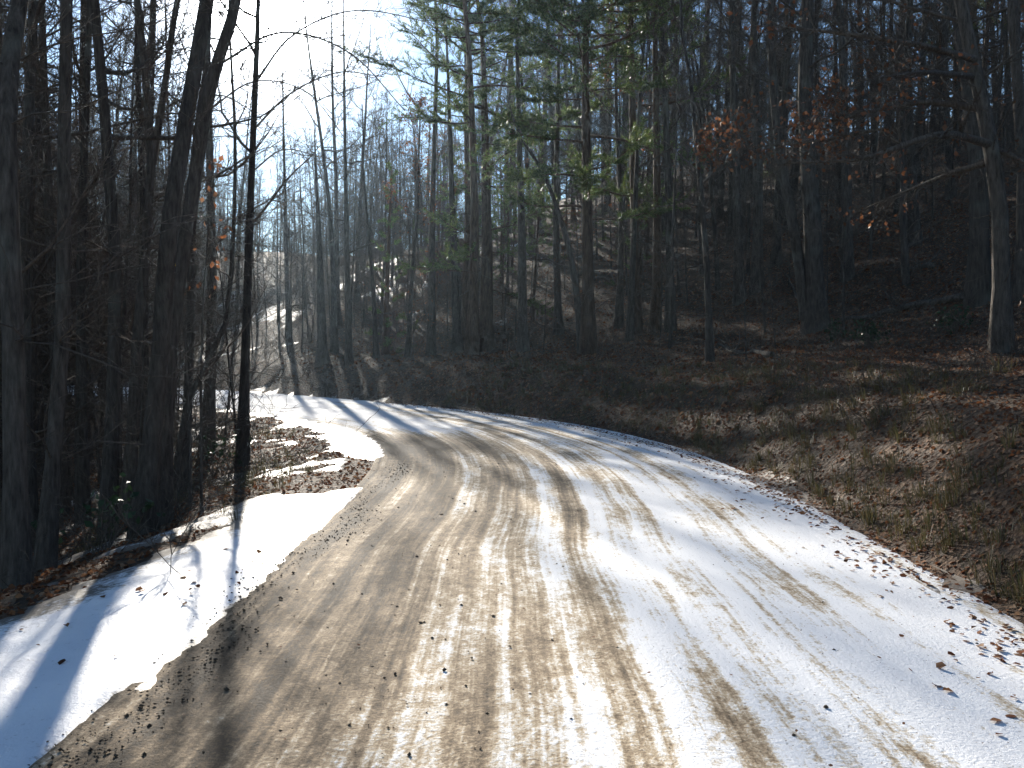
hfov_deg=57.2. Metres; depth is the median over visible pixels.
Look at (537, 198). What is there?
pine tree
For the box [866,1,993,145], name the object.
bare tree
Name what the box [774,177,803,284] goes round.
sapling
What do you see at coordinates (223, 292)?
sapling
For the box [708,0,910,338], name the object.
bare tree
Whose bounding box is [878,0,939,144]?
bare tree
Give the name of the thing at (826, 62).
bare tree
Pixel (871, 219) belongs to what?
young tree
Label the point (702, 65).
bare tree
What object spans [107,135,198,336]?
bare tree
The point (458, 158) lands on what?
bare tree
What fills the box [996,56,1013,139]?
sapling
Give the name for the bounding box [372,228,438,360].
sapling
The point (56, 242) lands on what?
bare tree
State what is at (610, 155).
young tree
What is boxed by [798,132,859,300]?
sapling
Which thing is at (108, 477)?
bare tree
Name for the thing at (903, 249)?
bare tree
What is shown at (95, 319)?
bare tree
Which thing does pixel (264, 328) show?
sapling
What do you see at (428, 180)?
bare tree
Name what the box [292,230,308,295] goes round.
bare tree
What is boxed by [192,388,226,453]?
sapling
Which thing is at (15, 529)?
bare tree
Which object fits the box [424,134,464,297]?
bare tree
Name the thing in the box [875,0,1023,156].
bare tree
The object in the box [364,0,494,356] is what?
bare tree
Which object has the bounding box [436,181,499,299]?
sapling
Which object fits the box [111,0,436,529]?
bare tree
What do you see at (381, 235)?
young tree
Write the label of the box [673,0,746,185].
bare tree
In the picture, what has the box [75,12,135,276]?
bare tree
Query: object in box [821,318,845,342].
evergreen shrub
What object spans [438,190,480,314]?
sapling
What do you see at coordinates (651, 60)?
bare tree
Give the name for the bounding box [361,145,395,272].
young tree
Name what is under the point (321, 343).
bare tree
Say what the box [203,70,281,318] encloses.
bare tree
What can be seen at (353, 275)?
young tree
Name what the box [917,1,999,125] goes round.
bare tree
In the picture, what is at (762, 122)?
pine tree
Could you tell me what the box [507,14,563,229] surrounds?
bare tree
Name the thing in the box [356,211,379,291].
young tree
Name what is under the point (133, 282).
bare tree
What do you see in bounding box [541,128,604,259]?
pine tree
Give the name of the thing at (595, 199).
young tree
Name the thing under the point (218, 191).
young tree
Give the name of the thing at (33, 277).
bare tree
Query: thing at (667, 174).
bare tree
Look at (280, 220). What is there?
woods
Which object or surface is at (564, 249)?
sapling
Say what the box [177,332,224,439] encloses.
sapling
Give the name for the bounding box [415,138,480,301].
bare tree
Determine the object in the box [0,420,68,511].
sapling
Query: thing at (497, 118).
bare tree
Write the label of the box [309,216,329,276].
bare tree
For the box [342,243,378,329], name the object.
bare tree
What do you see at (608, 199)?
sapling
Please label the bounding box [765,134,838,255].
sapling
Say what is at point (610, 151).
bare tree
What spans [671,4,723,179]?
bare tree
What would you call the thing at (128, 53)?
bare tree
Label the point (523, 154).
young tree
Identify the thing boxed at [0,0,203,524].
bare tree
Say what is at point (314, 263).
young tree
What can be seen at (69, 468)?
young tree
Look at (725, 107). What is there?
bare tree
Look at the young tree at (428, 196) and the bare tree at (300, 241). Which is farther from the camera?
the bare tree at (300, 241)
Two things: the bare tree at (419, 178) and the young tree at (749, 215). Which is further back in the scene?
the bare tree at (419, 178)
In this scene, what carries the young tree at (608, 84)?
on the forest floor
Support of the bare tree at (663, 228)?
on the forest floor
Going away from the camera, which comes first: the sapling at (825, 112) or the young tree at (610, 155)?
the sapling at (825, 112)
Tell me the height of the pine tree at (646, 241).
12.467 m
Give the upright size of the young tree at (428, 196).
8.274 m
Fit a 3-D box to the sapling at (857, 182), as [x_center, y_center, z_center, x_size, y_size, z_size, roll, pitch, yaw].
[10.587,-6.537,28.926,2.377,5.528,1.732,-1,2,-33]
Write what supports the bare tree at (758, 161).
on the forest floor
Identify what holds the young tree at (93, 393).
on the forest floor
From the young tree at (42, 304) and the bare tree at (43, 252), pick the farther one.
the young tree at (42, 304)
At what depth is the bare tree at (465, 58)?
59.00 m
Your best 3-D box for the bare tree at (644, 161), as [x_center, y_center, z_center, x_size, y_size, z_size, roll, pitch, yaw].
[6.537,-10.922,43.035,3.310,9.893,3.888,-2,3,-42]
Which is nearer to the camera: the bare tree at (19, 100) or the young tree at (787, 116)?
the bare tree at (19, 100)
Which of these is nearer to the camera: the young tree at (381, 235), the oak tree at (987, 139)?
the oak tree at (987, 139)
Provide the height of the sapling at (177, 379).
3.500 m
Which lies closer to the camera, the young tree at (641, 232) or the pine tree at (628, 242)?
the young tree at (641, 232)
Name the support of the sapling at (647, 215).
on the forest floor
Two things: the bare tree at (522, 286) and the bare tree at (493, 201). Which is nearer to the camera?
the bare tree at (522, 286)
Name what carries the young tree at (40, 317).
on the forest floor
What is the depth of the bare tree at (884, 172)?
33.35 m
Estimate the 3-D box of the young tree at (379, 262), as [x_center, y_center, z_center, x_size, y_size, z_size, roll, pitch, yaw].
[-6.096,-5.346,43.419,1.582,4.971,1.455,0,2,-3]
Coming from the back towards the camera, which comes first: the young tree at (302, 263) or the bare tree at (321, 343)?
the young tree at (302, 263)
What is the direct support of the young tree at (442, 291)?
on the forest floor
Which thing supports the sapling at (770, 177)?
on the forest floor
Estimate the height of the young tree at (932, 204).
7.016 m
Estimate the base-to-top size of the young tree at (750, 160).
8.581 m
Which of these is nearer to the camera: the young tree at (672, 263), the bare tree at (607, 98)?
the young tree at (672, 263)
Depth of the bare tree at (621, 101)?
53.93 m
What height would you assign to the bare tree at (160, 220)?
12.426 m
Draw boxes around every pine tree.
[336,0,581,359]
[356,92,466,359]
[365,161,421,356]
[393,0,562,351]
[405,154,461,327]
[420,0,529,343]
[420,83,463,236]
[459,0,719,356]
[479,117,532,288]
[480,131,543,305]
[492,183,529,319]
[494,153,533,272]
[506,147,570,323]
[513,139,571,286]
[522,0,752,341]
[529,54,563,202]
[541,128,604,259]
[564,26,612,147]
[567,0,707,332]
[596,115,665,293]
[597,82,651,220]
[599,11,717,256]
[730,44,790,183]
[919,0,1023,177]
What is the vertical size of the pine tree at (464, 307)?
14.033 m
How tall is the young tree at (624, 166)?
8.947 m
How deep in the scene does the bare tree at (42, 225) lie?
20.87 m
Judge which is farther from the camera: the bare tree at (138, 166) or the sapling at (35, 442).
the bare tree at (138, 166)
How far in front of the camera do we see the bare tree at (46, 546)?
8.69 m
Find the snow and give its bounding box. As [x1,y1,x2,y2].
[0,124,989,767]
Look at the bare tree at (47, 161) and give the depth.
14.00 m
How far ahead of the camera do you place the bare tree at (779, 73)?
37.39 m
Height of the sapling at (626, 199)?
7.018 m
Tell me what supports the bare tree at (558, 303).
on the forest floor
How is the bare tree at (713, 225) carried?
on the forest floor
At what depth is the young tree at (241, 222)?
53.77 m
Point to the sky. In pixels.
(266, 9)
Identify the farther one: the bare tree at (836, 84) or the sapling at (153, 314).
the bare tree at (836, 84)
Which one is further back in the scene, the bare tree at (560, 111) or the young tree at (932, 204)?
the bare tree at (560, 111)
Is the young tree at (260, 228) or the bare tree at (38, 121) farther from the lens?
the young tree at (260, 228)
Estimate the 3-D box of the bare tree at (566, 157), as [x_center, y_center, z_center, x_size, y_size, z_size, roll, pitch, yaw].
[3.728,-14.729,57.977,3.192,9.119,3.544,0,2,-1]
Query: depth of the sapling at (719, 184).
34.69 m
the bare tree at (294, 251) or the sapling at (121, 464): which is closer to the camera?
the sapling at (121, 464)
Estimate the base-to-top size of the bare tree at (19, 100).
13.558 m
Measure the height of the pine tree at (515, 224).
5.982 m
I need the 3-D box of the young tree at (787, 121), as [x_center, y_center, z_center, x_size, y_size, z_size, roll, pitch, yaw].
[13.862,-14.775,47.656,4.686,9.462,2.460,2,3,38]
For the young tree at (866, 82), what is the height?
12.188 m
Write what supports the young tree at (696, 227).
on the forest floor
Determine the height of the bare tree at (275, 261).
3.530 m
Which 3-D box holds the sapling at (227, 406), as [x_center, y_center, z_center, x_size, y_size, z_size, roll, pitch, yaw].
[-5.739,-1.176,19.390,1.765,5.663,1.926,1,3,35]
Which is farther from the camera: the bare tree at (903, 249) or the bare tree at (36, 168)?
the bare tree at (903, 249)
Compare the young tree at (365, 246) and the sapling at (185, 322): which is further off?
the young tree at (365, 246)
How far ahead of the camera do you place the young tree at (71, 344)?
19.43 m
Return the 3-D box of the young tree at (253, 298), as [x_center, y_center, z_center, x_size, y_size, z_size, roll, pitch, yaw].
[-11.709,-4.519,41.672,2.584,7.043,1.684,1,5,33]
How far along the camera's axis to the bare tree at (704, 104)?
43.49 m
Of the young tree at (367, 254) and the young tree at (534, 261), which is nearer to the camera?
the young tree at (534, 261)
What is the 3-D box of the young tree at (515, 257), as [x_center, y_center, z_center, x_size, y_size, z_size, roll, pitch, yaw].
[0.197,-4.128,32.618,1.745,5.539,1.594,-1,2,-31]
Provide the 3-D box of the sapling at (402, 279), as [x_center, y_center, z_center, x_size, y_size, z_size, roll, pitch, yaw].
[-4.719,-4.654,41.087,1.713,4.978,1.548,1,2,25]
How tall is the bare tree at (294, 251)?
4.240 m
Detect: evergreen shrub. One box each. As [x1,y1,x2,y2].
[31,472,164,550]
[192,428,251,476]
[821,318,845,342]
[842,315,890,347]
[926,299,976,334]
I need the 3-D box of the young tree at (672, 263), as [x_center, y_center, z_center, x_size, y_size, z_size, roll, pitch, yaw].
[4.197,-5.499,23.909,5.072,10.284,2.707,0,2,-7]
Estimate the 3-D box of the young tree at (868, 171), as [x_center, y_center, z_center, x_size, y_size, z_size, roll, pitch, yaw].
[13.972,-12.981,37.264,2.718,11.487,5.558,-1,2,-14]
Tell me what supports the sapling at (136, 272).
on the forest floor
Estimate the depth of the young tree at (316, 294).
44.97 m
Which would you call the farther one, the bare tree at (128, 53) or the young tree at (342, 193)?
the young tree at (342, 193)
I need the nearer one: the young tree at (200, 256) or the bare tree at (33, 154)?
the bare tree at (33, 154)
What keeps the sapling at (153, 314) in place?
on the forest floor
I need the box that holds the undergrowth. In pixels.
[0,215,1023,587]
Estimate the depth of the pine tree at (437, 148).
61.05 m
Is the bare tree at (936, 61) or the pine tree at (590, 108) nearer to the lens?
the bare tree at (936, 61)
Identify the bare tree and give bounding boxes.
[0,0,46,471]
[0,0,100,460]
[0,0,106,485]
[0,0,145,535]
[0,0,177,562]
[0,0,199,518]
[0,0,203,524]
[0,0,229,549]
[0,0,265,551]
[0,0,273,590]
[0,0,312,571]
[0,0,345,561]
[0,1,215,491]
[0,3,93,532]
[0,4,74,436]
[0,4,134,475]
[0,9,132,427]
[0,14,155,445]
[0,18,72,378]
[0,18,105,493]
[0,114,47,431]
[0,116,78,340]
[1,0,227,462]
[1,1,107,305]
[2,0,90,316]
[2,13,107,441]
[4,29,104,445]
[17,0,277,450]
[19,0,319,529]
[26,0,306,525]
[35,0,328,493]
[35,16,155,408]
[35,274,101,492]
[36,0,282,476]
[37,213,105,488]
[38,148,131,437]
[38,188,130,438]
[39,0,266,445]
[48,181,129,432]
[68,155,161,424]
[71,2,135,337]
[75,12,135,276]
[89,136,107,330]
[90,5,167,307]
[96,27,201,327]
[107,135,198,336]
[107,175,183,327]
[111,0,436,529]
[123,0,303,452]
[132,163,203,312]
[135,110,220,354]
[149,0,449,471]
[150,88,226,333]
[157,75,216,251]
[170,97,225,305]
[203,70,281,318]
[230,47,354,341]
[256,0,404,328]
[260,0,416,359]
[261,109,359,383]
[269,229,283,272]
[271,235,283,282]
[280,148,324,312]
[289,0,414,394]
[289,202,309,269]
[289,220,300,286]
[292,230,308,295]
[293,232,315,299]
[308,178,328,254]
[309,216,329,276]
[313,2,406,307]
[313,193,329,274]
[315,86,427,373]
[316,85,441,345]
[316,242,329,305]
[324,241,344,307]
[327,173,362,256]
[333,93,397,276]
[333,167,359,251]
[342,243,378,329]
[344,220,379,314]
[349,156,374,255]
[351,129,383,264]
[361,110,421,272]
[362,102,410,258]
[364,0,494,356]
[371,133,416,287]
[380,104,422,256]
[380,152,449,314]
[402,116,441,247]
[403,3,511,359]
[403,96,436,245]
[406,0,509,221]
[407,124,440,259]
[407,128,464,277]
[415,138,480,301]
[424,124,463,246]
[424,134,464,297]
[424,135,480,302]
[425,1,548,230]
[425,117,464,260]
[426,120,463,276]
[435,110,463,244]
[441,0,568,242]
[452,0,579,351]
[455,4,543,231]
[460,124,499,235]
[468,2,593,234]
[476,0,563,226]
[476,0,566,253]
[478,133,510,255]
[489,2,599,251]
[490,56,538,198]
[498,95,649,355]
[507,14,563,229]
[520,1,581,339]
[528,11,598,221]
[531,0,606,222]
[533,1,628,274]
[535,10,628,222]
[546,73,592,217]
[550,73,592,204]
[555,3,670,211]
[557,0,757,340]
[557,0,764,333]
[562,0,698,257]
[563,99,611,202]
[570,2,635,205]
[571,1,744,240]
[571,7,646,200]
[597,8,670,188]
[604,4,710,173]
[610,0,787,361]
[611,44,687,234]
[618,7,721,209]
[625,0,798,225]
[636,10,730,222]
[639,0,772,275]
[639,1,739,246]
[644,2,769,302]
[649,0,834,328]
[651,39,727,197]
[652,0,746,212]
[663,0,796,246]
[669,0,767,195]
[669,3,726,171]
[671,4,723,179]
[672,0,801,264]
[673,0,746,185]
[673,0,793,198]
[677,0,789,228]
[690,0,842,302]
[698,1,765,155]
[703,0,851,221]
[703,0,874,270]
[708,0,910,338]
[709,0,889,282]
[714,0,891,231]
[738,0,895,290]
[739,2,832,162]
[743,0,800,170]
[743,1,830,128]
[758,0,791,167]
[759,2,875,176]
[762,0,881,183]
[766,0,891,226]
[775,0,933,184]
[775,0,988,300]
[775,1,878,156]
[786,0,914,246]
[800,0,934,207]
[813,0,853,136]
[820,0,1023,224]
[823,0,918,169]
[828,1,887,139]
[831,0,982,187]
[832,0,933,158]
[835,0,1023,245]
[839,0,1023,315]
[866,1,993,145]
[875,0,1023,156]
[876,0,1023,200]
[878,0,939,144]
[878,1,933,128]
[878,3,994,147]
[888,0,1023,311]
[893,0,999,155]
[913,2,983,130]
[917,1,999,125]
[918,1,1023,121]
[927,0,1020,143]
[938,0,1023,150]
[971,9,1023,127]
[979,2,1023,132]
[981,9,1021,116]
[985,50,1015,175]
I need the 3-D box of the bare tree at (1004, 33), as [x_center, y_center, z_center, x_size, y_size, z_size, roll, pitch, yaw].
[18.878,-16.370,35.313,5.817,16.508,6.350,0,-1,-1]
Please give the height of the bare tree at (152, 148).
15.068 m
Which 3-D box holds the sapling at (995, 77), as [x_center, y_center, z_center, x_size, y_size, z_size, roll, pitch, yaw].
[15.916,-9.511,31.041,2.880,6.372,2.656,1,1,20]
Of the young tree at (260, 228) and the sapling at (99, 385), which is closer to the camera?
the sapling at (99, 385)
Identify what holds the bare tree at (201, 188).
on the forest floor
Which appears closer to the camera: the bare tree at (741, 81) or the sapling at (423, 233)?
the bare tree at (741, 81)
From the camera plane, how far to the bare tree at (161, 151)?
43.58 m
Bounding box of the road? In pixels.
[30,386,1023,767]
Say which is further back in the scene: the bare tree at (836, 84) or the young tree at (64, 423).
the bare tree at (836, 84)
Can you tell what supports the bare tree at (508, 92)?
on the forest floor
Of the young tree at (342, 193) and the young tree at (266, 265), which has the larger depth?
the young tree at (266, 265)
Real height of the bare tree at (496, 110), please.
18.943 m
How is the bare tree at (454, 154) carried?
on the forest floor
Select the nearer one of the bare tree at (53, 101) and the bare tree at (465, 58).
the bare tree at (53, 101)
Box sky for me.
[3,0,1023,254]
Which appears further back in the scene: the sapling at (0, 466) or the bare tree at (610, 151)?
the bare tree at (610, 151)
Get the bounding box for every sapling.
[0,327,75,474]
[0,329,70,524]
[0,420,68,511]
[68,296,129,454]
[88,70,227,459]
[89,206,193,400]
[119,422,124,491]
[120,171,258,458]
[121,195,224,418]
[127,243,223,445]
[127,261,198,423]
[131,167,252,506]
[174,115,304,434]
[175,327,199,425]
[176,298,225,414]
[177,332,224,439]
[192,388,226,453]
[195,232,237,343]
[196,200,296,437]
[216,335,250,439]
[229,270,272,341]
[240,187,276,315]
[259,309,272,337]
[260,209,316,351]
[265,288,298,355]
[282,216,338,341]
[303,257,326,321]
[340,233,363,320]
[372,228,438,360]
[377,277,397,338]
[390,222,422,322]
[400,190,450,315]
[405,178,440,273]
[416,191,450,314]
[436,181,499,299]
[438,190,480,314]
[456,190,515,312]
[493,161,533,271]
[496,267,527,355]
[528,224,567,348]
[544,198,580,289]
[560,109,614,238]
[592,109,629,268]
[595,110,641,256]
[612,131,697,289]
[639,162,679,252]
[643,221,686,335]
[671,132,710,226]
[697,77,801,332]
[699,173,773,360]
[702,95,752,249]
[748,82,792,199]
[752,128,775,211]
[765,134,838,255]
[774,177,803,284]
[782,103,825,239]
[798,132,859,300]
[820,46,855,175]
[824,86,894,244]
[846,10,968,271]
[850,25,959,233]
[852,91,896,235]
[875,56,952,203]
[905,95,941,196]
[917,26,996,204]
[923,52,964,168]
[957,6,1023,159]
[964,56,1012,144]
[983,1,1014,147]
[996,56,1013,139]
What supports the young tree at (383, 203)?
on the forest floor
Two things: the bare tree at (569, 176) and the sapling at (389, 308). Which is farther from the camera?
the bare tree at (569, 176)
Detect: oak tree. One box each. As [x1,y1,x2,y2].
[398,130,463,292]
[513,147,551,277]
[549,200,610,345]
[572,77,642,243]
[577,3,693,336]
[687,0,1023,355]
[717,32,770,179]
[780,0,920,256]
[814,30,867,204]
[932,0,1023,221]
[979,11,1002,124]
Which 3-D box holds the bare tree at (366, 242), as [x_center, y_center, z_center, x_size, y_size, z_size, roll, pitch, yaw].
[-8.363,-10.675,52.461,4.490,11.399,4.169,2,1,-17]
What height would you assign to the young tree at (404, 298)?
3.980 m
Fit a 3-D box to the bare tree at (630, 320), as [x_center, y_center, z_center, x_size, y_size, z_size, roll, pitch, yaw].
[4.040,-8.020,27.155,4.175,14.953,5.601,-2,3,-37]
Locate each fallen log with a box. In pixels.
[714,326,791,356]
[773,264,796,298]
[834,277,963,322]
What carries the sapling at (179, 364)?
on the forest floor
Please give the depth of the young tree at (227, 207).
50.86 m
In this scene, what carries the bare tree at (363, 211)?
on the forest floor
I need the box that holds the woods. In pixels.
[20,0,1023,272]
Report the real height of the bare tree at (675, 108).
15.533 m
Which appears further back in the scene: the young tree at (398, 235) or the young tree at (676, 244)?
the young tree at (398, 235)
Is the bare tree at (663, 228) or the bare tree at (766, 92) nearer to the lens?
the bare tree at (663, 228)
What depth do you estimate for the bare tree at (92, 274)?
24.23 m
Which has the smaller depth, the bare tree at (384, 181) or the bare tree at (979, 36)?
the bare tree at (979, 36)
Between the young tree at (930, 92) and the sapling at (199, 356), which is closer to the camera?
the sapling at (199, 356)
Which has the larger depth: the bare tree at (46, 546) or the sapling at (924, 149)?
the sapling at (924, 149)
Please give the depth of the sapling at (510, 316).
27.63 m
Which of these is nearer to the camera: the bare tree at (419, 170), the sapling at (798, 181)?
the sapling at (798, 181)
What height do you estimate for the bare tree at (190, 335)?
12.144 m
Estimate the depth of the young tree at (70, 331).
22.16 m
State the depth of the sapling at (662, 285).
26.67 m
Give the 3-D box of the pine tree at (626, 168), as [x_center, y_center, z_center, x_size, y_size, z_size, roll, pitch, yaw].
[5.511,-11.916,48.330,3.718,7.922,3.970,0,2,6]
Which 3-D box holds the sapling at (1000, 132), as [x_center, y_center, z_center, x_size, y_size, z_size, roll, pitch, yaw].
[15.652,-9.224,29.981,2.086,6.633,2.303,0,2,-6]
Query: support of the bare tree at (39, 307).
on the forest floor
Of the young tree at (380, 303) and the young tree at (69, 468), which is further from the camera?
the young tree at (380, 303)
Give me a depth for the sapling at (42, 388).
17.10 m
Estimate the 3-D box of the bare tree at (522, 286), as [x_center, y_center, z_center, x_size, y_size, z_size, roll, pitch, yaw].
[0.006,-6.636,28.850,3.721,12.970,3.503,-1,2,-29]
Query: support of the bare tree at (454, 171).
on the forest floor
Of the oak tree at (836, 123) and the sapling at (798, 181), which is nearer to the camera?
the sapling at (798, 181)
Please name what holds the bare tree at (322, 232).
on the forest floor
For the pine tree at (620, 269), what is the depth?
29.46 m
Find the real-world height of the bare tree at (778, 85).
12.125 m
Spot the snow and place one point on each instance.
(122, 634)
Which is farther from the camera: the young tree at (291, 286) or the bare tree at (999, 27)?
the young tree at (291, 286)
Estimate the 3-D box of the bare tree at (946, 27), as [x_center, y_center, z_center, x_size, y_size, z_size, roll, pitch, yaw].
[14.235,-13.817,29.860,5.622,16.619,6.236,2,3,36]
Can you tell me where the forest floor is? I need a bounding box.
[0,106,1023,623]
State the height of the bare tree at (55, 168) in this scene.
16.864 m
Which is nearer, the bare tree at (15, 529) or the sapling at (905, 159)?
the bare tree at (15, 529)
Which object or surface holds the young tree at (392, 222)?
on the forest floor
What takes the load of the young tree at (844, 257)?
on the forest floor
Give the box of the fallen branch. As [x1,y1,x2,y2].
[98,479,244,575]
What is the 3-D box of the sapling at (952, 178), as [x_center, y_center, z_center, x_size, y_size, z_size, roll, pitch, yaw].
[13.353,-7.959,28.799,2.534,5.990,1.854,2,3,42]
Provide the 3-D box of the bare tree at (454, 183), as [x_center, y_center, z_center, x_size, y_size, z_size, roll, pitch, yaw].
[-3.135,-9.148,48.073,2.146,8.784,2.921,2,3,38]
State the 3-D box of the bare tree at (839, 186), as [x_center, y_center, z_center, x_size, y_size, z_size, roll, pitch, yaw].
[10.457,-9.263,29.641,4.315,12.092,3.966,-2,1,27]
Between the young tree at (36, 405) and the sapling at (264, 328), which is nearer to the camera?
the young tree at (36, 405)
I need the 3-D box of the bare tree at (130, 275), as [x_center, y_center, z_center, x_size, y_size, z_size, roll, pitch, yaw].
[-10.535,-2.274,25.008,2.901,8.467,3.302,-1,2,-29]
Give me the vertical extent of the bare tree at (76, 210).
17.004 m
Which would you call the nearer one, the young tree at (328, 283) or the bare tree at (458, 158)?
the young tree at (328, 283)
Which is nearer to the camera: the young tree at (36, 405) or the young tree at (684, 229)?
the young tree at (36, 405)
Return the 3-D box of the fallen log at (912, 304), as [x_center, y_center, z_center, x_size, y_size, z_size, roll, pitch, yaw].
[8.021,-1.748,19.799,1.162,1.010,3.375,-1,2,-27]
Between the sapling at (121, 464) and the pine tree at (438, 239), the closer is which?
the sapling at (121, 464)
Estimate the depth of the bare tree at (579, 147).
39.00 m
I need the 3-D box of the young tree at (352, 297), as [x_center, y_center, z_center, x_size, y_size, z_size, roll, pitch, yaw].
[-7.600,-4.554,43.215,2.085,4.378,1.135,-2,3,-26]
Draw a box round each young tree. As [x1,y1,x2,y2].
[0,26,48,470]
[0,119,102,483]
[0,347,101,465]
[1,2,108,500]
[1,108,125,490]
[18,188,74,467]
[36,1,255,484]
[36,167,121,418]
[37,197,123,458]
[71,116,101,403]
[89,221,127,443]
[90,219,133,426]
[96,0,224,442]
[97,195,150,354]
[105,272,133,447]
[119,114,177,459]
[181,132,235,514]
[186,155,222,342]
[197,178,222,328]
[198,169,218,295]
[203,180,239,321]
[205,129,298,327]
[216,130,245,313]
[216,172,276,346]
[218,138,242,284]
[225,170,252,286]
[234,204,276,351]
[236,133,313,322]
[241,132,283,298]
[258,173,296,348]
[263,160,316,353]
[266,194,315,347]
[283,138,344,344]
[287,192,326,335]
[305,262,328,323]
[306,235,316,292]
[310,136,363,333]
[312,99,367,272]
[322,223,329,295]
[324,119,400,341]
[327,166,363,292]
[338,250,358,326]
[341,203,377,277]
[341,231,357,308]
[342,123,380,257]
[354,99,424,263]
[355,251,371,334]
[355,266,370,338]
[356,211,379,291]
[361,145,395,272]
[364,149,405,294]
[364,214,395,318]
[365,205,401,290]
[365,270,383,344]
[367,115,396,250]
[369,202,391,300]
[371,138,403,268]
[372,132,399,268]
[372,179,401,287]
[374,110,408,248]
[374,152,405,289]
[377,127,413,248]
[378,248,421,338]
[390,176,408,292]
[390,229,401,330]
[390,229,407,323]
[404,113,428,261]
[409,125,441,281]
[426,190,461,336]
[448,157,498,304]
[478,58,537,233]
[479,153,539,297]
[493,185,527,331]
[495,185,543,319]
[499,208,546,333]
[503,179,552,319]
[544,73,616,268]
[560,128,616,280]
[565,28,620,233]
[570,0,768,357]
[592,9,645,266]
[595,61,651,294]
[599,79,618,211]
[602,43,688,275]
[624,3,732,295]
[626,198,652,313]
[662,89,721,306]
[670,5,726,237]
[671,10,715,229]
[699,0,801,274]
[706,21,774,215]
[727,36,773,239]
[748,0,821,232]
[765,8,792,173]
[800,16,916,330]
[823,0,937,259]
[825,1,914,195]
[833,2,879,160]
[864,7,929,176]
[895,19,938,153]
[912,0,952,165]
[913,8,966,190]
[915,0,958,218]
[926,0,1023,248]
[939,0,1008,160]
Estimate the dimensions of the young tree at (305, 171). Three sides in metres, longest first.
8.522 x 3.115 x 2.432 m
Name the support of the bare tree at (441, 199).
on the forest floor
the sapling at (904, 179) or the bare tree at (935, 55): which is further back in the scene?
the bare tree at (935, 55)
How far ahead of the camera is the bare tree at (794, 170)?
34.98 m
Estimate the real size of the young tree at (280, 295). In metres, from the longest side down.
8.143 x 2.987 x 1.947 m
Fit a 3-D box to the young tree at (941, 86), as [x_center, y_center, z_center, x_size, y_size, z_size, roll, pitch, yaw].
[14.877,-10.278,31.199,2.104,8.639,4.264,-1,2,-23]
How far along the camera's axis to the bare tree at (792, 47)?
53.45 m
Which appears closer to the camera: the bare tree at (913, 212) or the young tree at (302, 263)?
the bare tree at (913, 212)
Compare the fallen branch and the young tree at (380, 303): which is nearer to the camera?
the fallen branch
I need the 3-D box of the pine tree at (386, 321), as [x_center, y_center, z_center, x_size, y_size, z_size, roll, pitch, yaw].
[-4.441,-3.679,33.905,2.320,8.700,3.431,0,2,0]
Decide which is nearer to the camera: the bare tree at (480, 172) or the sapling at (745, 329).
the sapling at (745, 329)
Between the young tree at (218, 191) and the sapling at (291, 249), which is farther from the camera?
the young tree at (218, 191)
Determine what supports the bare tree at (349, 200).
on the forest floor
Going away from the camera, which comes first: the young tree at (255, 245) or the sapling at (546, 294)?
the sapling at (546, 294)
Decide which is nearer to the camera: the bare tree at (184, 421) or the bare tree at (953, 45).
the bare tree at (184, 421)
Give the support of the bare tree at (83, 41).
on the forest floor
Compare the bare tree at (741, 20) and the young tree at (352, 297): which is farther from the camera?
the young tree at (352, 297)
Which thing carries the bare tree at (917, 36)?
on the forest floor
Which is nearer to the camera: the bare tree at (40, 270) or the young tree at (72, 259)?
the bare tree at (40, 270)
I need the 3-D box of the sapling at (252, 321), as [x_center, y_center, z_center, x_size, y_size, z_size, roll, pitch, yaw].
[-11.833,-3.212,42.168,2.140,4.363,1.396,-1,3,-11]
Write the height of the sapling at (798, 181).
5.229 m
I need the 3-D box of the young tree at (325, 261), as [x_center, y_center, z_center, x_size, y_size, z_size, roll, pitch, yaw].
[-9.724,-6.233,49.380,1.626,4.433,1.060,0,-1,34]
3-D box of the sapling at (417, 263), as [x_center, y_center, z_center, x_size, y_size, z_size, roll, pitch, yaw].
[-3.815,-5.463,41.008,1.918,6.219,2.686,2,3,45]
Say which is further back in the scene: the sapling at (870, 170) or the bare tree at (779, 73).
the bare tree at (779, 73)
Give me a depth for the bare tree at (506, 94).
56.99 m
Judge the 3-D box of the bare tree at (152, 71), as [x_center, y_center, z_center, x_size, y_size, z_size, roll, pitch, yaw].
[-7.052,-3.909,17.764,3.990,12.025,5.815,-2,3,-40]
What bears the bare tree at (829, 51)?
on the forest floor
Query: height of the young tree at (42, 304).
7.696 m
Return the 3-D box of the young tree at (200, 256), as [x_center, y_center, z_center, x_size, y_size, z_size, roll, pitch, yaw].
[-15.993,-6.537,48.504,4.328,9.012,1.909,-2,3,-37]
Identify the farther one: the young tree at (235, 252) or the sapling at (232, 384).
the young tree at (235, 252)
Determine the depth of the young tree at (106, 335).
20.79 m
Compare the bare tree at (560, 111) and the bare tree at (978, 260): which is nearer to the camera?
the bare tree at (978, 260)
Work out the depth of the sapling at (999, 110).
28.89 m
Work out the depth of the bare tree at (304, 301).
49.25 m

